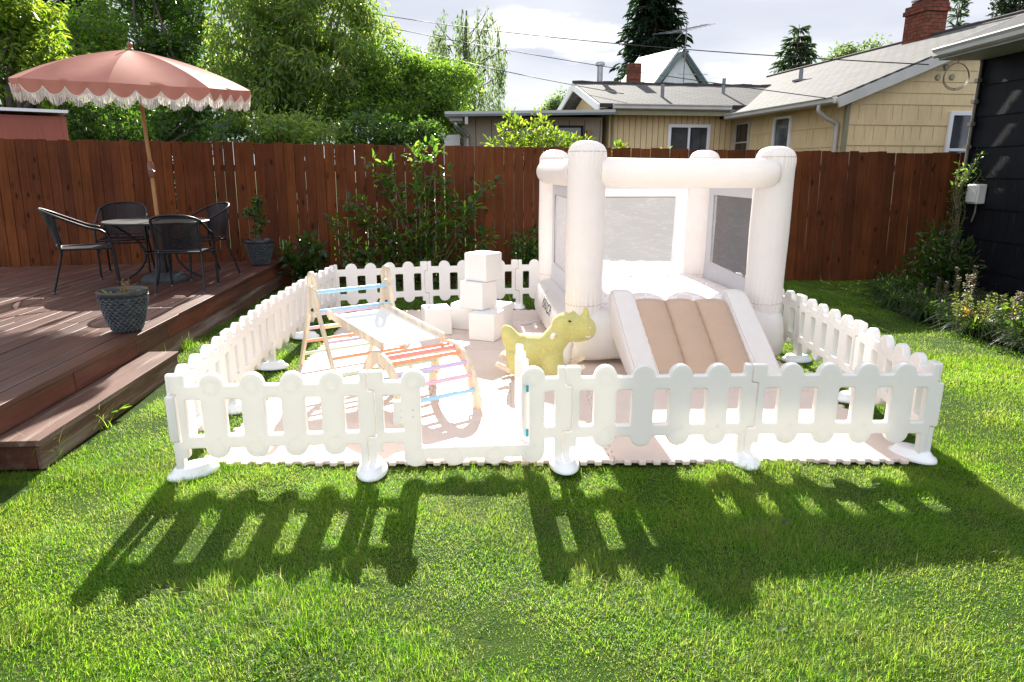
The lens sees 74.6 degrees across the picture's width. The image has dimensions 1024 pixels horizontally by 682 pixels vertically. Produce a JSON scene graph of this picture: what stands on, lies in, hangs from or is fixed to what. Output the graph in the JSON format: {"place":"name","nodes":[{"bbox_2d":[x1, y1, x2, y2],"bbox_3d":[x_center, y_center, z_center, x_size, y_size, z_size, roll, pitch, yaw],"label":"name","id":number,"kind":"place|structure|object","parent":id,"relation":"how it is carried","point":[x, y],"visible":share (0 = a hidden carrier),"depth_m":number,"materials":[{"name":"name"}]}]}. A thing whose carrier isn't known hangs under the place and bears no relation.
{"place":"outdoors","nodes":[
{"label":"outdoors","id":0,"kind":"place"},
{"bbox_2d":[0,0,1021,164],"label":"sky","id":1,"kind":"structure","parent":0,"point":[736,26],"materials":[{"name":"white"}]},
{"bbox_2d":[0,172,1023,681],"bbox_3d":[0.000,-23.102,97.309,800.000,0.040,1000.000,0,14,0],"label":"lawn","id":2,"kind":"structure","parent":0,"point":[8,494],"depth_m":2.97,"materials":[{"name":"plant"}]},
{"bbox_2d":[0,107,68,140],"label":"garden shed","id":3,"kind":"structure","parent":2,"relation":"on","point":[30,123],"depth_m":11.38,"materials":[{"name":"red paint"}]},
{"bbox_2d":[0,0,90,114],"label":"laurel tree","id":4,"kind":"object","parent":2,"relation":"on","point":[30,38],"visible":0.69,"depth_m":12.36,"materials":[{"name":"green plant"}]},
{"bbox_2d":[4,0,162,159],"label":"broadleaf bush","id":5,"kind":"object","parent":2,"relation":"on","point":[77,26],"visible":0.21,"depth_m":16.51,"materials":[{"name":"green plant"}]},
{"bbox_2d":[0,351,178,469],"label":"wooden step","id":6,"kind":"object","parent":2,"relation":"on","point":[140,377],"visible":0.91,"depth_m":4.30,"materials":[{"name":"wood"}]},
{"bbox_2d":[1,0,184,202],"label":"dark cedar","id":7,"kind":"object","parent":2,"relation":"on","point":[70,7],"visible":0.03,"depth_m":23.55,"materials":[{"name":"green plant"}]},
{"bbox_2d":[94,401,117,430],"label":"grass tuft","id":8,"kind":"object","parent":2,"relation":"on","point":[105,418],"visible":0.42,"depth_m":4.47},
{"bbox_2d":[110,403,130,412],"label":"broadleaf weed","id":9,"kind":"object","parent":2,"relation":"on","point":[123,406],"visible":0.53,"depth_m":4.67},
{"bbox_2d":[0,260,281,435],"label":"wooden deck","id":10,"kind":"structure","parent":2,"relation":"on","point":[65,341],"depth_m":6.20,"materials":[{"name":"wood"}]},
{"bbox_2d":[37,208,121,293],"bbox_3d":[-4.795,-1.033,7.474,0.679,0.904,0.574,-9,17,-31],"label":"patio chair","id":11,"kind":"object","parent":10,"relation":"on","point":[49,216],"visible":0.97,"depth_m":7.33,"materials":[{"name":"black"}]},
{"bbox_2d":[95,278,148,332],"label":"potted plant","id":12,"kind":"object","parent":10,"relation":"on","point":[124,309],"visible":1,"depth_m":5.42,"materials":[{"name":"grey ceramic"}]},
{"bbox_2d":[93,201,154,278],"bbox_3d":[-4.876,-1.285,8.464,0.574,0.904,0.679,-6,15,-21],"label":"patio chair","id":13,"kind":"object","parent":10,"relation":"on","point":[120,210],"visible":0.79,"depth_m":8.60,"materials":[{"name":"black"}]},
{"bbox_2d":[8,42,250,283],"bbox_3d":[-4.258,-2.031,7.808,2.346,2.667,2.339,0,14,0],"label":"patio umbrella","id":14,"kind":"object","parent":10,"relation":"on","point":[124,75],"visible":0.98,"depth_m":6.92,"materials":[{"name":"fabric"}]},
{"bbox_2d":[100,217,209,285],"bbox_3d":[-4.200,-1.083,8.031,1.154,0.712,1.154,-4,15,-17],"label":"patio table","id":15,"kind":"object","parent":10,"relation":"on","point":[115,223],"visible":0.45,"depth_m":7.90,"materials":[{"name":"metal"}]},
{"bbox_2d":[148,214,219,295],"bbox_3d":[-3.593,-0.975,7.348,0.542,0.853,0.641,-2,15,-10],"label":"patio chair","id":16,"kind":"object","parent":10,"relation":"on","point":[175,234],"visible":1,"depth_m":7.10,"materials":[{"name":"black metal"}]},
{"bbox_2d":[169,202,241,280],"bbox_3d":[-3.853,-1.264,8.380,0.574,0.904,0.679,12,18,39],"label":"patio chair","id":17,"kind":"object","parent":10,"relation":"on","point":[217,217],"visible":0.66,"depth_m":8.53,"materials":[{"name":"black"}]},
{"bbox_2d":[241,195,273,265],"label":"potted plant","id":18,"kind":"object","parent":10,"relation":"on","point":[259,250],"visible":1,"depth_m":9.25,"materials":[{"name":"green plant"}]},
{"bbox_2d":[62,96,257,198],"bbox_3d":[-7.124,-3.598,14.235,4.009,3.515,2.866,0,14,0],"label":"hedge shrub","id":19,"kind":"object","parent":2,"relation":"on","point":[187,115],"visible":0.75,"depth_m":13.58,"materials":[{"name":"green plant"}]},
{"bbox_2d":[87,0,245,149],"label":"dense tree","id":20,"kind":"object","parent":2,"relation":"on","point":[181,42],"visible":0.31,"depth_m":18.93,"materials":[{"name":"green plant"}]},
{"bbox_2d":[178,335,196,350],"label":"grass tuft","id":21,"kind":"object","parent":2,"relation":"on","point":[186,346],"visible":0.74,"depth_m":6.40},
{"bbox_2d":[164,330,241,462],"bbox_3d":[-1.895,0.329,4.183,0.279,0.596,1.187,-2,14,-7],"label":"picket fence panel","id":22,"kind":"object","parent":2,"relation":"on","point":[215,356],"visible":0.59,"depth_m":3.99,"materials":[{"name":"white plastic"}]},
{"bbox_2d":[224,300,288,400],"bbox_3d":[-2.010,0.067,5.212,0.279,0.596,1.191,-1,14,-5],"label":"picket fence panel","id":23,"kind":"object","parent":2,"relation":"on","point":[251,347],"visible":0.88,"depth_m":5.19,"materials":[{"name":"white plastic"}]},
{"bbox_2d":[167,370,376,481],"bbox_3d":[-1.330,0.445,3.722,1.149,0.600,0.220,-1,14,-4],"label":"picket fence panel","id":24,"kind":"object","parent":2,"relation":"on","point":[213,392],"visible":0.98,"depth_m":3.65,"materials":[{"name":"white plastic"}]},
{"bbox_2d":[265,280,319,359],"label":"picket fence panel","id":25,"kind":"object","parent":2,"relation":"on","point":[287,317],"visible":0.94,"depth_m":6.19,"materials":[{"name":"white plastic"}]},
{"bbox_2d":[234,101,364,249],"bbox_3d":[-4.463,-3.362,14.003,2.642,3.148,2.017,10,17,34],"label":"hedge shrub","id":26,"kind":"object","parent":2,"relation":"on","point":[279,128],"visible":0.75,"depth_m":13.51,"materials":[{"name":"green plant"}]},
{"bbox_2d":[197,0,403,221],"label":"willow tree","id":27,"kind":"object","parent":2,"relation":"on","point":[291,59],"visible":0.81,"depth_m":16.94,"materials":[{"name":"green plant"}]},
{"bbox_2d":[273,229,339,281],"bbox_3d":[-2.945,-1.142,9.606,0.953,0.919,0.579,0,14,0],"label":"shrub","id":28,"kind":"object","parent":2,"relation":"on","point":[304,242],"visible":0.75,"depth_m":9.57,"materials":[{"name":"green plant"}]},
{"bbox_2d":[300,265,344,321],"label":"picket fence panel","id":29,"kind":"object","parent":2,"relation":"on","point":[325,278],"visible":0.54,"depth_m":7.35,"materials":[{"name":"white plastic"}]},
{"bbox_2d":[334,261,429,306],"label":"picket fence panel","id":30,"kind":"object","parent":2,"relation":"on","point":[370,272],"visible":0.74,"depth_m":7.87,"materials":[{"name":"white plastic"}]},
{"bbox_2d":[333,107,448,196],"bbox_3d":[-2.580,-3.462,14.597,2.464,3.058,1.699,0,14,0],"label":"hedge shrub","id":31,"kind":"object","parent":2,"relation":"on","point":[389,133],"visible":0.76,"depth_m":14.08,"materials":[{"name":"green plant"}]},
{"bbox_2d":[326,35,484,162],"bbox_3d":[-2.826,-5.330,17.720,3.372,5.203,4.045,11,18,37],"label":"round tree","id":32,"kind":"object","parent":2,"relation":"on","point":[422,87],"visible":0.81,"depth_m":16.97,"materials":[{"name":"green plant"}]},
{"bbox_2d":[324,134,504,287],"bbox_3d":[-1.389,-1.763,9.673,2.602,2.319,0.654,0,14,0],"label":"shrub","id":33,"kind":"object","parent":2,"relation":"on","point":[417,185],"visible":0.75,"depth_m":9.66,"materials":[{"name":"green plant"}]},
{"bbox_2d":[394,135,460,222],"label":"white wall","id":34,"kind":"structure","parent":2,"relation":"on","point":[453,140],"depth_m":16.79,"materials":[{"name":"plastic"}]},
{"bbox_2d":[337,263,528,288],"bbox_3d":[-0.091,-0.928,9.725,5.129,0.419,1.046,0,14,0],"label":"ground cover","id":35,"kind":"object","parent":2,"relation":"on","point":[435,278],"visible":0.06,"depth_m":9.78,"materials":[{"name":"green plant"}]},
{"bbox_2d":[434,30,452,133],"bbox_3d":[-3.479,-11.281,34.324,3.244,8.824,2.945,0,14,0],"label":"slim fir","id":36,"kind":"object","parent":2,"relation":"on","point":[445,48],"visible":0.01,"depth_m":33.30,"materials":[{"name":"green plant"}]},
{"bbox_2d":[356,344,571,481],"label":"gate panel","id":37,"kind":"structure","parent":2,"relation":"on","point":[533,384],"depth_m":3.75,"materials":[{"name":"white plastic"}]},
{"bbox_2d":[515,344,528,437],"bbox_3d":[0.060,0.300,4.078,0.046,0.487,0.579,-1,14,-4],"label":"gate door","id":38,"kind":"structure","parent":37,"relation":"in","point":[521,362],"depth_m":3.90,"materials":[{"name":"white plastic"}]},
{"bbox_2d":[427,6,510,192],"bbox_3d":[-2.163,-10.320,31.483,3.965,9.755,4.023,-10,18,-35],"label":"weeping birch","id":39,"kind":"object","parent":2,"relation":"on","point":[465,49],"visible":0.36,"depth_m":30.35,"materials":[{"name":"green plant"}]},
{"bbox_2d":[425,259,524,309],"bbox_3d":[-0.442,-0.682,8.143,1.217,0.600,0.279,-2,14,-8],"label":"picket fence panel","id":40,"kind":"object","parent":2,"relation":"on","point":[444,269],"visible":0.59,"depth_m":8.08,"materials":[{"name":"white plastic"}]},
{"bbox_2d":[0,138,964,285],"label":"wooden fence","id":41,"kind":"object","parent":2,"relation":"on","point":[59,177],"visible":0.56,"depth_m":9.87,"materials":[{"name":"brown wood"}]},
{"bbox_2d":[614,139,671,148],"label":"fence sprig","id":42,"kind":"object","parent":41,"relation":"attached to","point":[618,143],"visible":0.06,"depth_m":10.25,"materials":[{"name":"green plant"}]},
{"bbox_2d":[0,468,1014,681],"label":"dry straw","id":43,"kind":"object","parent":2,"relation":"on","point":[460,592],"visible":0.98,"depth_m":2.72,"materials":[{"name":"plant"}]},
{"bbox_2d":[7,406,1022,681],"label":"clover","id":44,"kind":"object","parent":2,"relation":"on","point":[311,678],"visible":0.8,"depth_m":2.84,"materials":[{"name":"green plant"}]},
{"bbox_2d":[502,225,538,282],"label":"shrub","id":45,"kind":"object","parent":2,"relation":"on","point":[523,257],"visible":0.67,"depth_m":9.85,"materials":[{"name":"green plant"}]},
{"bbox_2d":[445,109,615,237],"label":"flat roofed building","id":46,"kind":"structure","parent":2,"relation":"on","point":[477,125],"depth_m":15.90,"materials":[{"name":"beige paint"}]},
{"bbox_2d":[518,125,582,160],"bbox_3d":[0.919,-4.708,16.008,1.550,0.820,0.052,-1,14,-3],"label":"window","id":47,"kind":"structure","parent":46,"relation":"in","point":[571,128],"depth_m":15.95,"materials":[{"name":"black paint"}]},
{"bbox_2d":[481,105,595,163],"bbox_3d":[0.440,-3.251,10.835,1.925,1.067,0.762,0,14,0],"label":"fruit tree","id":48,"kind":"object","parent":2,"relation":"on","point":[566,142],"visible":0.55,"depth_m":10.73,"materials":[{"name":"green plant"}]},
{"bbox_2d":[538,85,569,109],"bbox_3d":[2.688,-11.273,38.445,2.728,6.372,2.906,-5,15,-19],"label":"tree","id":49,"kind":"object","parent":2,"relation":"on","point":[554,103],"visible":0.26,"depth_m":37.20,"materials":[{"name":"green plant"}]},
{"bbox_2d":[204,310,909,466],"bbox_3d":[0.265,0.170,5.981,4.183,0.030,4.350,0,14,-1],"label":"play mat","id":50,"kind":"object","parent":2,"relation":"on","point":[459,419],"visible":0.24,"depth_m":4.49,"materials":[{"name":"beige plastic"}]},
{"bbox_2d":[299,265,412,375],"bbox_3d":[-1.317,-0.163,5.516,0.680,0.872,0.889,-10,17,-34],"label":"climbing triangle","id":51,"kind":"object","parent":50,"relation":"on","point":[386,296],"visible":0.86,"depth_m":5.44,"materials":[{"name":"brown wood"}]},
{"bbox_2d":[327,303,444,350],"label":"slide ramp","id":52,"kind":"structure","parent":51,"relation":"attached to","point":[386,326],"depth_m":5.04,"materials":[{"name":"white wood"}]},
{"bbox_2d":[362,339,482,425],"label":"climbing arch","id":53,"kind":"structure","parent":50,"relation":"on","point":[438,352],"depth_m":4.69,"materials":[{"name":"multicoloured wood"}]},
{"bbox_2d":[421,304,451,334],"bbox_3d":[-0.774,-0.219,6.894,0.274,0.274,0.274,-4,15,-15],"label":"foam cube","id":54,"kind":"object","parent":50,"relation":"on","point":[438,316],"visible":0.75,"depth_m":6.77,"materials":[{"name":"white plastic"}]},
{"bbox_2d":[450,300,473,329],"bbox_3d":[-0.469,-0.280,7.133,0.274,0.274,0.274,6,16,23],"label":"foam cube","id":55,"kind":"object","parent":50,"relation":"on","point":[460,317],"visible":0.32,"depth_m":7.02,"materials":[{"name":"white plastic"}]},
{"bbox_2d":[469,309,503,341],"bbox_3d":[-0.252,-0.163,6.675,0.274,0.274,0.274,6,15,21],"label":"foam cube","id":56,"kind":"object","parent":50,"relation":"on","point":[486,325],"visible":0.8,"depth_m":6.56,"materials":[{"name":"white plastic"}]},
{"bbox_2d":[460,280,496,310],"bbox_3d":[-0.339,-0.475,6.782,0.274,0.274,0.274,9,17,31],"label":"foam cube","id":57,"kind":"object","parent":56,"relation":"on","point":[478,295],"visible":0.88,"depth_m":6.68,"materials":[{"name":"white plastic"}]},
{"bbox_2d":[464,250,501,281],"bbox_3d":[-0.290,-0.755,6.764,0.274,0.274,0.274,10,18,35],"label":"foam cube","id":58,"kind":"object","parent":57,"relation":"on","point":[482,266],"visible":1,"depth_m":6.67,"materials":[{"name":"white plastic"}]},
{"bbox_2d":[489,301,512,326],"bbox_3d":[-0.164,-0.265,7.075,0.274,0.274,0.274,6,16,23],"label":"foam cube","id":59,"kind":"object","parent":50,"relation":"on","point":[506,307],"visible":0.3,"depth_m":7.02,"materials":[{"name":"white plastic"}]},
{"bbox_2d":[495,307,595,376],"bbox_3d":[0.273,0.004,5.384,0.790,0.570,0.374,1,14,6],"label":"rocking toy","id":60,"kind":"object","parent":50,"relation":"on","point":[548,351],"visible":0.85,"depth_m":5.29,"materials":[{"name":"yellow plastic"}]},
{"bbox_2d":[521,141,796,374],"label":"bounce house","id":61,"kind":"structure","parent":50,"relation":"on","point":[693,307],"depth_m":5.61,"materials":[{"name":"plastic"}]},
{"bbox_2d":[515,259,605,302],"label":"picket fence panel","id":62,"kind":"object","parent":2,"relation":"on","point":[532,267],"visible":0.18,"depth_m":8.17,"materials":[{"name":"white plastic"}]},
{"bbox_2d":[609,0,693,81],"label":"tall spruce","id":63,"kind":"object","parent":2,"relation":"on","point":[651,22],"visible":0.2,"depth_m":41.94,"materials":[{"name":"green plant"}]},
{"bbox_2d":[549,362,757,474],"bbox_3d":[0.801,0.419,3.824,1.177,0.600,0.279,-1,14,-3],"label":"picket fence panel","id":64,"kind":"object","parent":2,"relation":"on","point":[717,381],"visible":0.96,"depth_m":3.79,"materials":[{"name":"white plastic"}]},
{"bbox_2d":[621,24,709,83],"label":"gabled house","id":65,"kind":"structure","parent":2,"relation":"on","point":[677,63],"depth_m":26.47,"materials":[{"name":"white"}]},
{"bbox_2d":[557,0,1023,248],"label":"yellow house","id":66,"kind":"structure","parent":2,"relation":"on","point":[887,107],"depth_m":14.44,"materials":[{"name":"paint"}]},
{"bbox_2d":[335,25,623,93],"bbox_3d":[-2.670,-8.841,19.882,14.004,3.835,0.017,12,19,39],"label":"overhead cable","id":67,"kind":"object","parent":66,"relation":"attached to","point":[521,74],"visible":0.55,"depth_m":17.62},
{"bbox_2d":[319,12,824,97],"bbox_3d":[-2.505,-8.075,16.868,20.210,4.916,0.014,9,17,33],"label":"overhead cable","id":68,"kind":"object","parent":66,"relation":"attached to","point":[603,66],"visible":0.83,"depth_m":14.22,"materials":[{"name":"rubber"}]},
{"bbox_2d":[667,124,710,158],"bbox_3d":[4.306,-4.721,16.423,1.080,1.100,0.052,-2,14,-9],"label":"window","id":69,"kind":"structure","parent":66,"relation":"in","point":[680,136],"depth_m":16.36,"materials":[{"name":"white plastic"}]},
{"bbox_2d":[733,121,750,149],"bbox_3d":[5.509,-4.832,16.130,0.052,0.800,0.720,-2,14,-9],"label":"window","id":70,"kind":"structure","parent":66,"relation":"in","point":[741,140],"depth_m":16.11,"materials":[{"name":"white glass"}]},
{"bbox_2d":[771,115,792,147],"bbox_3d":[5.789,-4.431,14.439,0.050,0.760,0.680,-2,14,-9],"label":"window","id":71,"kind":"structure","parent":66,"relation":"in","point":[782,125],"depth_m":14.42,"materials":[{"name":"white plastic"}]},
{"bbox_2d":[943,111,971,162],"bbox_3d":[8.663,-3.867,12.813,0.850,0.970,0.052,-2,14,-9],"label":"window","id":72,"kind":"structure","parent":66,"relation":"in","point":[957,132],"depth_m":12.75,"materials":[{"name":"white plastic"}]},
{"bbox_2d":[769,24,819,73],"bbox_3d":[14.369,-11.310,34.285,6.493,8.946,7.015,0,14,0],"label":"young fir","id":73,"kind":"object","parent":2,"relation":"on","point":[803,48],"visible":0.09,"depth_m":33.26,"materials":[{"name":"green plant"}]},
{"bbox_2d":[780,288,811,362],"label":"picket fence panel","id":74,"kind":"object","parent":2,"relation":"on","point":[791,299],"visible":0.29,"depth_m":6.02,"materials":[{"name":"white plastic"}]},
{"bbox_2d":[795,296,863,403],"bbox_3d":[2.525,0.025,5.376,0.279,0.596,1.181,0,14,1],"label":"picket fence panel","id":75,"kind":"object","parent":2,"relation":"on","point":[823,333],"visible":0.84,"depth_m":5.34,"materials":[{"name":"white plastic"}]},
{"bbox_2d":[728,361,943,470],"bbox_3d":[1.857,0.411,3.857,1.177,0.600,0.279,0,14,0],"label":"picket fence panel","id":76,"kind":"object","parent":2,"relation":"on","point":[827,381],"visible":0.98,"depth_m":3.82,"materials":[{"name":"white plastic"}]},
{"bbox_2d":[817,32,892,62],"bbox_3d":[18.162,-11.873,36.373,4.064,8.638,3.479,0,14,0],"label":"tree","id":77,"kind":"object","parent":2,"relation":"on","point":[841,51],"visible":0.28,"depth_m":34.94,"materials":[{"name":"green plant"}]},
{"bbox_2d":[852,322,942,464],"bbox_3d":[2.417,0.284,4.361,0.220,0.596,1.171,1,14,5],"label":"picket fence panel","id":78,"kind":"object","parent":2,"relation":"on","point":[883,353],"visible":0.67,"depth_m":4.28,"materials":[{"name":"white plastic"}]},
{"bbox_2d":[951,292,959,329],"bbox_3d":[4.634,-0.316,7.036,0.076,0.405,0.077,-5,15,-17],"label":"seed spike","id":79,"kind":"object","parent":2,"relation":"on","point":[955,305],"visible":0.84,"depth_m":7.01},
{"bbox_2d":[891,280,1023,348],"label":"garden bed","id":80,"kind":"object","parent":2,"relation":"on","point":[985,293],"visible":0.25,"depth_m":8.22,"materials":[{"name":"plant"}]},
{"bbox_2d":[849,273,910,298],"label":"strap leaf clump","id":81,"kind":"object","parent":80,"relation":"on","point":[878,287],"visible":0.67,"depth_m":8.94,"materials":[{"name":"plant"}]},
{"bbox_2d":[862,286,933,312],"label":"strap leaf clump","id":82,"kind":"object","parent":80,"relation":"on","point":[891,300],"visible":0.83,"depth_m":8.23,"materials":[{"name":"plant"}]},
{"bbox_2d":[887,295,966,326],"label":"strap leaf clump","id":83,"kind":"object","parent":80,"relation":"on","point":[923,310],"visible":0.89,"depth_m":7.54,"materials":[{"name":"plant"}]},
{"bbox_2d":[884,217,987,292],"bbox_3d":[5.758,-1.095,9.235,1.346,1.228,0.879,0,14,0],"label":"broadleaf shrub","id":84,"kind":"object","parent":80,"relation":"on","point":[943,268],"visible":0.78,"depth_m":9.12,"materials":[{"name":"green plant"}]},
{"bbox_2d":[870,262,1023,347],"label":"bed ground cover","id":85,"kind":"object","parent":80,"relation":"on","point":[912,290],"visible":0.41,"depth_m":8.33,"materials":[{"name":"green plant"}]},
{"bbox_2d":[958,291,969,326],"bbox_3d":[4.795,-0.337,7.133,0.073,0.398,0.080,10,18,35],"label":"seed spike","id":86,"kind":"object","parent":80,"relation":"on","point":[966,296],"visible":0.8,"depth_m":7.11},
{"bbox_2d":[961,274,970,317],"bbox_3d":[4.928,-0.463,7.320,0.080,0.548,0.082,0,14,0],"label":"seed spike","id":87,"kind":"object","parent":80,"relation":"on","point":[967,277],"visible":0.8,"depth_m":7.28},
{"bbox_2d":[966,297,974,323],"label":"seed spike","id":88,"kind":"object","parent":80,"relation":"on","point":[970,305],"visible":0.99,"depth_m":6.94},
{"bbox_2d":[965,273,975,311],"bbox_3d":[5.032,-0.479,7.396,0.076,0.544,0.080,0,14,0],"label":"seed spike","id":89,"kind":"object","parent":80,"relation":"on","point":[972,275],"visible":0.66,"depth_m":7.36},
{"bbox_2d":[926,306,1018,340],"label":"strap leaf clump","id":90,"kind":"object","parent":80,"relation":"on","point":[973,326],"visible":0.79,"depth_m":6.88,"materials":[{"name":"plant"}]},
{"bbox_2d":[959,304,991,325],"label":"yellowing plant","id":91,"kind":"object","parent":80,"relation":"on","point":[976,311],"visible":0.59,"depth_m":6.98,"materials":[{"name":"yellow plant"}]},
{"bbox_2d":[974,301,983,328],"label":"seed spike","id":92,"kind":"object","parent":80,"relation":"on","point":[979,304],"visible":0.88,"depth_m":6.84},
{"bbox_2d":[947,298,1022,325],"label":"strap leaf clump","id":93,"kind":"object","parent":80,"relation":"on","point":[975,309],"visible":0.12,"depth_m":7.44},
{"bbox_2d":[979,301,990,338],"bbox_3d":[4.661,-0.206,6.625,0.077,0.396,0.090,7,16,25],"label":"seed spike","id":94,"kind":"object","parent":80,"relation":"on","point":[986,309],"visible":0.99,"depth_m":6.61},
{"bbox_2d":[989,292,998,337],"bbox_3d":[4.816,-0.262,6.720,0.076,0.457,0.099,0,14,0],"label":"seed spike","id":95,"kind":"object","parent":80,"relation":"on","point":[994,306],"visible":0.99,"depth_m":6.70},
{"bbox_2d":[980,319,1023,351],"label":"strap leaf clump","id":96,"kind":"object","parent":80,"relation":"on","point":[1015,337],"visible":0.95,"depth_m":6.36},
{"bbox_2d":[997,293,1007,338],"bbox_3d":[4.851,-0.246,6.658,0.079,0.456,0.086,0,14,0],"label":"seed spike","id":97,"kind":"object","parent":80,"relation":"on","point":[1003,299],"visible":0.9,"depth_m":6.64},
{"bbox_2d":[1000,296,1023,343],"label":"lime plant","id":98,"kind":"object","parent":80,"relation":"on","point":[1006,304],"visible":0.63,"depth_m":6.47,"materials":[{"name":"green plant"}]},
{"bbox_2d":[1005,290,1020,343],"bbox_3d":[4.800,-0.226,6.440,0.084,0.524,0.080,0,14,0],"label":"seed spike","id":99,"kind":"object","parent":80,"relation":"on","point":[1015,303],"visible":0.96,"depth_m":6.42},
{"bbox_2d":[1012,293,1023,333],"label":"seed spike","id":100,"kind":"object","parent":80,"relation":"on","point":[1022,295],"visible":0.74,"depth_m":6.69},
{"bbox_2d":[954,299,962,333],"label":"seed spike","id":101,"kind":"object","parent":2,"relation":"on","point":[958,310],"visible":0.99,"depth_m":6.86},
{"bbox_2d":[946,0,972,27],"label":"slim cypress","id":102,"kind":"object","parent":2,"relation":"on","point":[958,14],"visible":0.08,"depth_m":27.48,"materials":[{"name":"green plant"}]},
{"bbox_2d":[932,14,1023,300],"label":"black house","id":103,"kind":"structure","parent":2,"relation":"on","point":[995,227],"depth_m":9.03,"materials":[{"name":"paint"}]},
{"bbox_2d":[943,59,969,90],"bbox_3d":[6.147,-3.677,9.278,0.372,0.415,0.053,0,14,0],"label":"wire coil","id":104,"kind":"object","parent":103,"relation":"hanging from","point":[954,89],"visible":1,"depth_m":9.29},
{"bbox_2d":[946,148,988,252],"bbox_3d":[6.536,-1.923,9.639,0.812,1.785,0.458,-10,18,-35],"label":"climbing vine","id":105,"kind":"object","parent":103,"relation":"attached to","point":[961,185],"visible":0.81,"depth_m":9.52,"materials":[{"name":"green plant"}]},
{"bbox_2d":[965,184,986,221],"bbox_3d":[6.491,-1.934,9.435,0.142,0.526,0.230,0,14,-1],"label":"utility box","id":106,"kind":"object","parent":103,"relation":"attached to","point":[975,194],"visible":1,"depth_m":9.32,"materials":[{"name":"metal"}]},
{"bbox_2d":[986,0,1023,17],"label":"tree","id":107,"kind":"object","parent":2,"relation":"on","point":[1003,7],"visible":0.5,"depth_m":34.57,"materials":[{"name":"green plant"}]},
{"bbox_2d":[333,6,928,64],"bbox_3d":[-1.588,-7.796,15.737,20.414,4.415,0.014,13,19,40],"label":"overhead cable","id":108,"kind":"object","parent":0,"point":[667,47],"visible":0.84,"depth_m":12.11,"materials":[{"name":"rubber"}]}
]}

